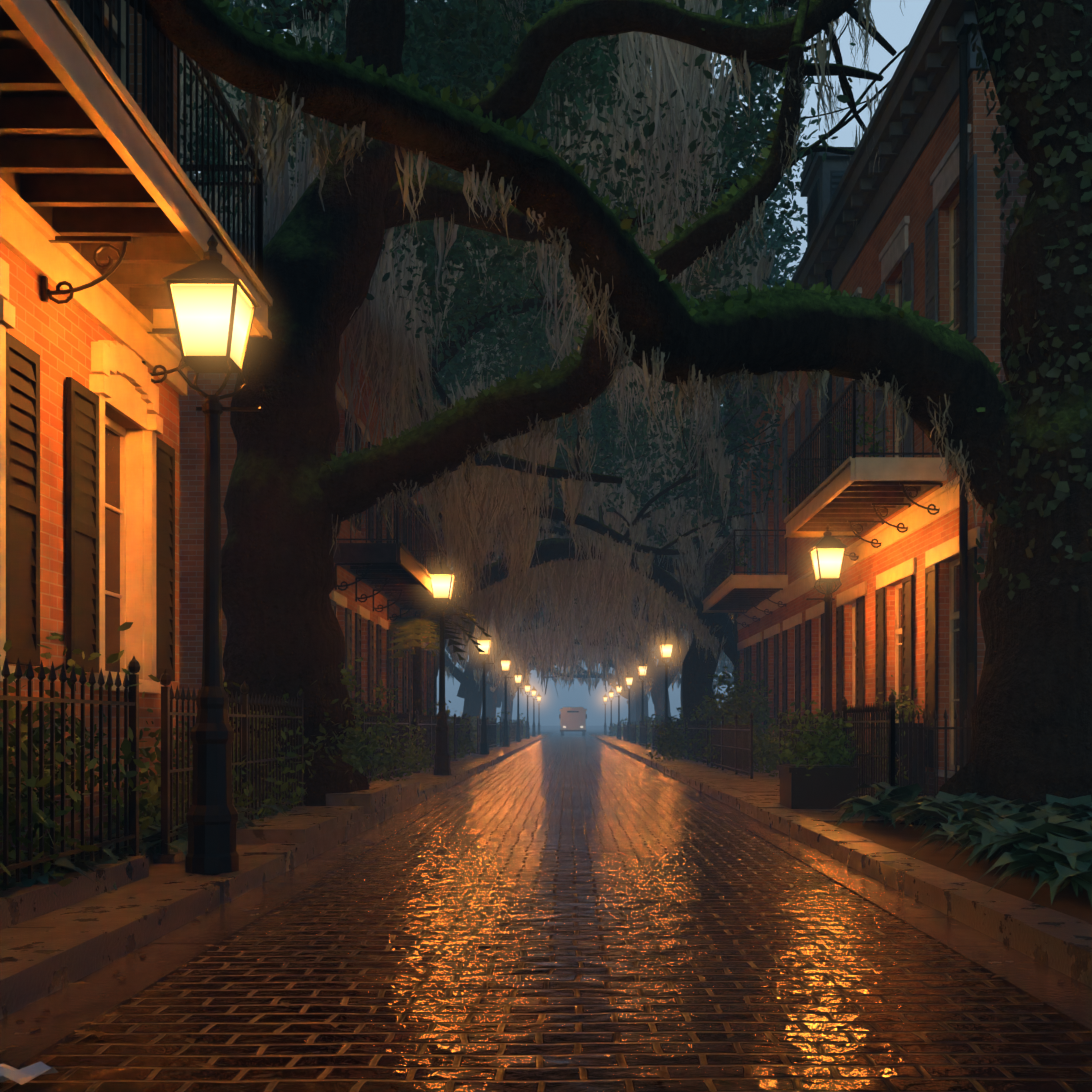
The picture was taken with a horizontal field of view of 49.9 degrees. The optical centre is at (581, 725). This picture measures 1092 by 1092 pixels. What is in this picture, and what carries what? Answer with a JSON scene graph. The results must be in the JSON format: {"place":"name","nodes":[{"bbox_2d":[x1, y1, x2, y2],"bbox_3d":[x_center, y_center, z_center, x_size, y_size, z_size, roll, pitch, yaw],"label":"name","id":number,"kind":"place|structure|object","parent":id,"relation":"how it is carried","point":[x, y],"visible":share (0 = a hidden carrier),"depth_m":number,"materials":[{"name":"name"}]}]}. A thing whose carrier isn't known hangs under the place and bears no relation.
{"place":"outdoors","nodes":[
{"label":"outdoors","id":0,"kind":"place"},
{"bbox_2d":[429,555,455,610],"bbox_3d":[-2.561,-2.614,21.593,0.480,1.056,0.480,0,0,-1],"label":"frame","id":1,"kind":"object","parent":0,"point":[436,570],"depth_m":21.45,"materials":[{"name":"black metal"}]},
{"bbox_2d":[431,575,453,597],"bbox_3d":[-2.561,-2.537,21.593,0.398,0.432,0.398,0,0,-1],"label":"lantern glass","id":2,"kind":"object","parent":1,"relation":"in","point":[441,585],"depth_m":21.43,"materials":[{"name":"yellow glass"}]},
{"bbox_2d":[0,733,933,946],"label":"sidewalk","id":3,"kind":"structure","parent":0,"point":[765,786],"depth_m":11.60,"materials":[{"name":"stone"}]},
{"bbox_2d":[185,395,262,873],"bbox_3d":[-2.274,-0.577,7.367,0.445,2.990,0.330,0,0,28],"label":"lamp post","id":4,"kind":"object","parent":3,"relation":"on","point":[212,817],"visible":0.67,"depth_m":7.33,"materials":[{"name":"black metal"}]},
{"bbox_2d":[161,234,259,399],"bbox_3d":[-2.324,-2.569,7.395,0.480,1.056,0.480,0,0,-1],"label":"frame","id":5,"kind":"object","parent":4,"relation":"on","point":[210,268],"depth_m":7.25,"materials":[{"name":"black metal"}]},
{"bbox_2d":[171,285,251,365],"bbox_3d":[-2.324,-2.492,7.395,0.398,0.432,0.398,0,0,-1],"label":"lantern glass","id":6,"kind":"object","parent":5,"relation":"in","point":[203,313],"depth_m":7.24,"materials":[{"name":"yellow glass"}]},
{"bbox_2d":[433,610,458,774],"bbox_3d":[-2.510,-0.600,21.566,0.445,3.035,0.330,0,0,28],"label":"lamp post","id":7,"kind":"object","parent":3,"relation":"on","point":[441,756],"visible":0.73,"depth_m":21.53,"materials":[{"name":"black metal"}]},
{"bbox_2d":[479,661,493,754],"bbox_3d":[-2.981,-0.547,36.762,0.448,2.930,0.305,0,0,22],"label":"lamp post","id":8,"kind":"object","parent":3,"relation":"on","point":[483,746],"visible":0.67,"depth_m":36.74,"materials":[{"name":"black metal"}]},
{"bbox_2d":[0,656,973,929],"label":"iron fences","id":9,"kind":"object","parent":3,"relation":"on","point":[732,746],"visible":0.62,"depth_m":7.85,"materials":[{"name":"black metal"}]},
{"bbox_2d":[502,676,512,746],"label":"lamp post","id":10,"kind":"object","parent":3,"relation":"on","point":[505,738],"visible":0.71,"depth_m":49.83,"materials":[{"name":"black metal"}]},
{"bbox_2d":[500,652,510,675],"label":"frame","id":11,"kind":"object","parent":10,"relation":"on","point":[505,657],"depth_m":49.74,"materials":[{"name":"black metal"}]},
{"bbox_2d":[501,661,509,669],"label":"lantern glass","id":12,"kind":"object","parent":11,"relation":"in","point":[505,665],"depth_m":49.72,"materials":[{"name":"yellow glass"}]},
{"bbox_2d":[515,687,523,741],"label":"lamp post","id":13,"kind":"object","parent":3,"relation":"on","point":[518,733],"visible":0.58,"depth_m":63.83,"materials":[{"name":"black metal"}]},
{"bbox_2d":[514,668,521,686],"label":"frame","id":14,"kind":"object","parent":13,"relation":"on","point":[519,673],"depth_m":63.72,"materials":[{"name":"black metal"}]},
{"bbox_2d":[515,675,521,682],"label":"lantern glass","id":15,"kind":"object","parent":14,"relation":"attached to","point":[518,680],"depth_m":63.72,"materials":[{"name":"yellow glass"}]},
{"bbox_2d":[525,695,529,738],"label":"lamp post","id":16,"kind":"object","parent":3,"relation":"on","point":[527,729],"visible":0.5,"depth_m":78.81,"materials":[{"name":"black metal"}]},
{"bbox_2d":[532,699,537,736],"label":"lamp post","id":17,"kind":"object","parent":3,"relation":"on","point":[533,731],"visible":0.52,"depth_m":93.84,"materials":[{"name":"black metal"}]},
{"bbox_2d":[537,704,540,734],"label":"lamp post","id":18,"kind":"object","parent":3,"relation":"on","point":[538,732],"visible":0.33,"depth_m":109.85,"materials":[{"name":"black metal"}]},
{"bbox_2d":[602,704,606,734],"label":"lamp post","id":19,"kind":"object","parent":3,"relation":"on","point":[605,729],"visible":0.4,"depth_m":112.89,"materials":[{"name":"black metal"}]},
{"bbox_2d":[609,700,612,735],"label":"lamp post","id":20,"kind":"object","parent":3,"relation":"on","point":[611,725],"visible":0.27,"depth_m":96.90,"materials":[{"name":"black metal"}]},
{"bbox_2d":[615,696,619,737],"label":"lamp post","id":21,"kind":"object","parent":3,"relation":"on","point":[618,713],"visible":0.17,"depth_m":81.91,"materials":[{"name":"black metal"}]},
{"bbox_2d":[628,689,630,740],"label":"lamp post","id":22,"kind":"object","parent":3,"relation":"on","point":[629,721],"visible":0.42,"depth_m":66.90,"materials":[{"name":"black metal"}]},
{"bbox_2d":[639,680,644,744],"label":"lamp post","id":23,"kind":"object","parent":3,"relation":"on","point":[642,706],"visible":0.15,"depth_m":53.91,"materials":[{"name":"black metal"}]},
{"bbox_2d":[638,658,647,679],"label":"frame","id":24,"kind":"object","parent":23,"relation":"on","point":[641,664],"depth_m":53.80,"materials":[{"name":"black metal"}]},
{"bbox_2d":[638,666,646,674],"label":"lantern glass","id":25,"kind":"object","parent":24,"relation":"attached to","point":[641,669],"depth_m":53.78,"materials":[{"name":"yellow glass"}]},
{"bbox_2d":[657,664,668,731],"bbox_3d":[2.809,-0.577,39.522,0.448,2.990,0.305,0,0,-23],"label":"lamp post","id":26,"kind":"object","parent":3,"relation":"on","point":[666,719],"visible":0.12,"depth_m":39.50,"materials":[{"name":"black metal"}]},
{"bbox_2d":[777,764,858,808],"bbox_3d":[2.666,0.687,13.246,0.780,0.470,0.780,0,0,-1],"label":"planter box","id":27,"kind":"object","parent":3,"relation":"on","point":[819,788],"visible":0.91,"depth_m":12.89,"materials":[{"name":"black metal"}]},
{"bbox_2d":[476,631,491,660],"bbox_3d":[-3.047,-2.510,36.789,0.480,1.056,0.480,0,0,-1],"label":"frame","id":28,"kind":"object","parent":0,"point":[483,637],"depth_m":36.62,"materials":[{"name":"black metal"}]},
{"bbox_2d":[478,641,490,653],"bbox_3d":[-3.047,-2.433,36.789,0.398,0.432,0.398,0,0,-1],"label":"lantern glass","id":29,"kind":"object","parent":28,"relation":"in","point":[484,646],"depth_m":36.62,"materials":[{"name":"yellow glass"}]},
{"bbox_2d":[471,726,615,752],"bbox_3d":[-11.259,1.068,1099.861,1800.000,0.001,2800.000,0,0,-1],"label":"ground","id":30,"kind":"structure","parent":0,"point":[554,729],"depth_m":288.41,"materials":[{"name":"soil"}]},
{"bbox_2d":[0,0,193,889],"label":"house","id":31,"kind":"structure","parent":30,"relation":"on","point":[89,487],"depth_m":7.76,"materials":[{"name":"brick"}]},
{"bbox_2d":[0,0,266,323],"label":"balcony deck","id":32,"kind":"structure","parent":31,"relation":"on","point":[65,170],"depth_m":6.78,"materials":[{"name":"brown wood"}]},
{"bbox_2d":[0,0,262,382],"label":"iron balcony","id":33,"kind":"object","parent":32,"relation":"on","point":[191,167],"visible":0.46,"depth_m":7.36,"materials":[{"name":"black metal"}]},
{"bbox_2d":[0,0,272,338],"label":"balcony fascia","id":34,"kind":"structure","parent":32,"relation":"attached to","point":[48,36],"depth_m":6.10,"materials":[{"name":"beige paint"}]},
{"bbox_2d":[179,231,436,777],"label":"house","id":35,"kind":"structure","parent":30,"relation":"on","point":[365,628],"depth_m":18.30,"materials":[{"name":"brick"}]},
{"bbox_2d":[341,548,438,607],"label":"balcony deck","id":36,"kind":"structure","parent":35,"relation":"attached to","point":[398,575],"depth_m":20.58,"materials":[{"name":"brown wood"}]},
{"bbox_2d":[335,492,446,620],"bbox_3d":[-3.246,-2.832,20.986,0.968,1.631,6.985,0,0,-1],"label":"iron balcony","id":37,"kind":"object","parent":36,"relation":"on","point":[423,556],"visible":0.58,"depth_m":19.49,"materials":[{"name":"black metal"}]},
{"bbox_2d":[333,542,449,609],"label":"balcony fascia","id":38,"kind":"structure","parent":36,"relation":"attached to","point":[371,552],"depth_m":17.44,"materials":[{"name":"brown wood"}]},
{"bbox_2d":[237,781,419,844],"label":"raised kerb blocks","id":39,"kind":"structure","parent":30,"relation":"on","point":[302,824],"depth_m":10.70,"materials":[{"name":"stone"}]},
{"bbox_2d":[387,603,491,771],"bbox_3d":[-3.248,-0.673,23.599,2.922,3.486,2.909,0,0,-1],"label":"palm","id":40,"kind":"object","parent":30,"relation":"on","point":[407,629],"depth_m":23.37,"materials":[{"name":"green plant"}]},
{"bbox_2d":[0,404,932,896],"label":"shrub leaves","id":41,"kind":"object","parent":30,"relation":"on","point":[356,748],"visible":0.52,"depth_m":12.79,"materials":[{"name":"green plant"}]},
{"bbox_2d":[232,47,779,736],"bbox_3d":[-0.156,-9.451,66.664,53.466,21.536,98.511,0,0,-1],"label":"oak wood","id":42,"kind":"object","parent":30,"relation":"on","point":[694,679],"visible":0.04,"depth_m":32.73,"materials":[{"name":"brown wood"}]},
{"bbox_2d":[445,10,732,676],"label":"oak leaves","id":43,"kind":"object","parent":42,"relation":"attached to","point":[720,670],"depth_m":78.06,"materials":[{"name":"green plant"}]},
{"bbox_2d":[0,782,1091,906],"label":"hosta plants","id":44,"kind":"object","parent":30,"relation":"on","point":[1050,843],"visible":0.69,"depth_m":7.76,"materials":[{"name":"green plant"}]},
{"bbox_2d":[124,0,1091,827],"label":"oak wood","id":45,"kind":"object","parent":30,"relation":"on","point":[290,492],"visible":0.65,"depth_m":10.86,"materials":[{"name":"brown plant"}]},
{"bbox_2d":[180,0,872,607],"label":"oak leaves","id":46,"kind":"object","parent":45,"relation":"attached to","point":[438,56],"visible":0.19,"depth_m":18.41,"materials":[{"name":"green plant"}]},
{"bbox_2d":[180,0,904,703],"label":"spanish moss curtains","id":47,"kind":"object","parent":45,"relation":"attached to","point":[608,590],"visible":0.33,"depth_m":21.76,"materials":[{"name":"grey plant"}]},
{"bbox_2d":[209,0,1008,470],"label":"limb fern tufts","id":48,"kind":"object","parent":45,"relation":"on","point":[247,18],"visible":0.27,"depth_m":10.12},
{"bbox_2d":[238,0,980,557],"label":"spanish moss tufts","id":49,"kind":"object","parent":45,"relation":"hanging from","point":[278,130],"visible":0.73,"depth_m":9.54,"materials":[{"name":"grey plant"}]},
{"bbox_2d":[966,0,1091,599],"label":"ivy leaves","id":50,"kind":"object","parent":45,"relation":"attached to","point":[1057,75],"visible":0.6,"depth_m":10.36,"materials":[{"name":"green plant"}]},
{"bbox_2d":[721,0,1026,795],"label":"house","id":51,"kind":"structure","parent":30,"relation":"on","point":[922,202],"depth_m":16.34,"materials":[{"name":"brick"}]},
{"bbox_2d":[704,578,782,609],"bbox_3d":[3.852,-3.112,28.209,1.200,0.240,5.500,0,0,-1],"label":"balcony underside","id":52,"kind":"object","parent":51,"relation":"on","point":[734,598],"depth_m":27.99,"materials":[{"name":"brown wood"}]},
{"bbox_2d":[702,574,787,612],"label":"balcony fascia","id":53,"kind":"structure","parent":52,"relation":"attached to","point":[758,581],"depth_m":25.41,"materials":[{"name":"beige paint"}]},
{"bbox_2d":[705,529,786,627],"bbox_3d":[3.863,-3.407,28.209,1.168,1.681,5.485,0,0,-1],"label":"iron balcony","id":54,"kind":"object","parent":52,"relation":"on","point":[722,546],"visible":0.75,"depth_m":26.48,"materials":[{"name":"black metal"}]},
{"bbox_2d":[786,463,942,534],"bbox_3d":[3.967,-3.212,16.960,1.200,0.240,4.400,0,0,-1],"label":"balcony underside","id":55,"kind":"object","parent":51,"relation":"on","point":[854,500],"depth_m":16.85,"materials":[{"name":"brown wood"}]},
{"bbox_2d":[848,445,870,456],"bbox_3d":[3.634,-3.492,15.357,0.320,0.280,0.304,0,0,-1],"label":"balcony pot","id":56,"kind":"object","parent":55,"relation":"on","point":[860,449],"visible":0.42,"depth_m":15.23,"materials":[{"name":"brown ceramic"}]},
{"bbox_2d":[784,457,946,537],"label":"balcony fascia","id":57,"kind":"structure","parent":55,"relation":"attached to","point":[891,469],"depth_m":14.72,"materials":[{"name":"beige paint"}]},
{"bbox_2d":[788,380,944,560],"bbox_3d":[3.979,-3.507,16.960,1.168,1.681,4.385,0,0,-1],"label":"iron balcony","id":58,"kind":"object","parent":55,"relation":"on","point":[835,408],"visible":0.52,"depth_m":16.25,"materials":[{"name":"black metal"}]},
{"bbox_2d":[825,822,1091,924],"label":"planting bed soil","id":59,"kind":"structure","parent":30,"relation":"on","point":[1066,900],"depth_m":7.89,"materials":[{"name":"brown soil"}]},
{"bbox_2d":[0,730,1091,1091],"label":"road","id":60,"kind":"structure","parent":0,"point":[634,886],"depth_m":4.85,"materials":[{"name":"brown brick"}]},
{"bbox_2d":[0,1061,57,1084],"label":"paper litter","id":61,"kind":"object","parent":60,"relation":"on","point":[25,1074],"visible":1,"depth_m":3.47,"materials":[{"name":"grey paper"}]},
{"bbox_2d":[0,733,1091,1019],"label":"sidewalk","id":62,"kind":"structure","parent":60,"relation":"on","point":[34,967],"depth_m":6.29,"materials":[{"name":"stone"}]},
{"bbox_2d":[0,735,1091,1068],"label":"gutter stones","id":63,"kind":"object","parent":60,"relation":"on","point":[70,1007],"visible":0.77,"depth_m":5.74,"materials":[{"name":"stone"}]},
{"bbox_2d":[0,746,1091,1091],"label":"fallen leaves","id":64,"kind":"object","parent":60,"relation":"on","point":[658,1072],"visible":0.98,"depth_m":4.75,"materials":[{"name":"plant"}]},
{"bbox_2d":[559,707,586,735],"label":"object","id":65,"kind":"object","parent":60,"relation":"on","point":[573,719],"visible":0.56,"depth_m":111.92,"materials":[{"name":"grey paint"}]},
{"bbox_2d":[198,0,929,725],"label":"sky","id":66,"kind":"structure","parent":0,"point":[898,30],"materials":[{"name":"blue"}]},
{"bbox_2d":[625,671,632,688],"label":"frame","id":67,"kind":"object","parent":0,"point":[629,675],"depth_m":66.82,"materials":[{"name":"black metal"}]},
{"bbox_2d":[626,678,632,684],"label":"lantern glass","id":68,"kind":"object","parent":67,"relation":"attached to","point":[629,681],"depth_m":66.78,"materials":[{"name":"yellow glass"}]},
{"bbox_2d":[659,635,673,663],"bbox_3d":[2.874,-2.569,39.550,0.480,1.056,0.480,0,0,-1],"label":"frame","id":69,"kind":"object","parent":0,"point":[667,642],"depth_m":39.39,"materials":[{"name":"black metal"}]},
{"bbox_2d":[660,645,672,656],"bbox_3d":[2.874,-2.492,39.550,0.398,0.432,0.398,0,0,-1],"label":"lantern glass","id":70,"kind":"object","parent":69,"relation":"attached to","point":[667,650],"depth_m":39.38,"materials":[{"name":"yellow glass"}]},
{"bbox_2d":[806,593,834,763],"bbox_3d":[3.555,-0.502,17.184,0.445,2.840,0.330,0,0,28],"label":"lamp post","id":71,"kind":"object","parent":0,"point":[827,599],"visible":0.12,"depth_m":17.11,"materials":[{"name":"black metal"}]},
{"bbox_2d":[808,524,847,594],"bbox_3d":[3.606,-2.419,17.156,0.480,1.056,0.480,0,0,-1],"label":"frame","id":72,"kind":"object","parent":71,"relation":"on","point":[828,540],"depth_m":17.01,"materials":[{"name":"black metal"}]},
{"bbox_2d":[812,549,843,578],"bbox_3d":[3.606,-2.342,17.156,0.398,0.432,0.398,0,0,-1],"label":"lantern glass","id":73,"kind":"object","parent":72,"relation":"attached to","point":[830,560],"depth_m":17.00,"materials":[{"name":"yellow glass"}]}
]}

